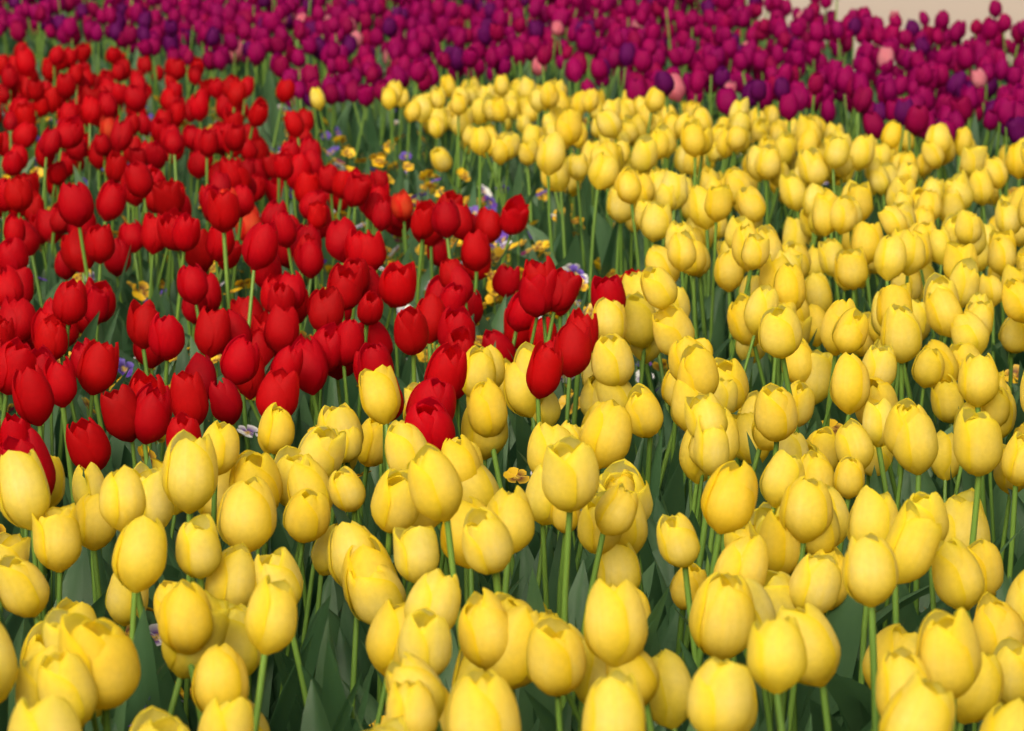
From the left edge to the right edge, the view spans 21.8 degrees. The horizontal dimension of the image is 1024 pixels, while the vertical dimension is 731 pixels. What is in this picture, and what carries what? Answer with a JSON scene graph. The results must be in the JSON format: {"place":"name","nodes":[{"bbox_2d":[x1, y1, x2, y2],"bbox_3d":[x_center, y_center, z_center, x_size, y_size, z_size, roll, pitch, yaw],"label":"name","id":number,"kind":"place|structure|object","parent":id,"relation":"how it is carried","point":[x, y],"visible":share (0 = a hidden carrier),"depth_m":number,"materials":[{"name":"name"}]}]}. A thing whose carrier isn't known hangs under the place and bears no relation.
{"place":"outdoors","nodes":[
{"label":"outdoors","id":0,"kind":"place"},
{"bbox_2d":[747,0,1023,71],"bbox_3d":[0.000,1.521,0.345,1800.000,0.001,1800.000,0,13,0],"label":"ground","id":1,"kind":"structure","parent":0,"point":[968,11],"depth_m":17.14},
{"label":"bed soil","id":2,"kind":"structure","parent":0,"visible":0},
{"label":"pansy leaves","id":3,"kind":"object","parent":2,"relation":"on","visible":0},
{"bbox_2d":[0,95,1018,726],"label":"pansies","id":4,"kind":"object","parent":3,"relation":"on","point":[512,475],"visible":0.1,"depth_m":6.37,"materials":[{"name":"multicoloured plant"}]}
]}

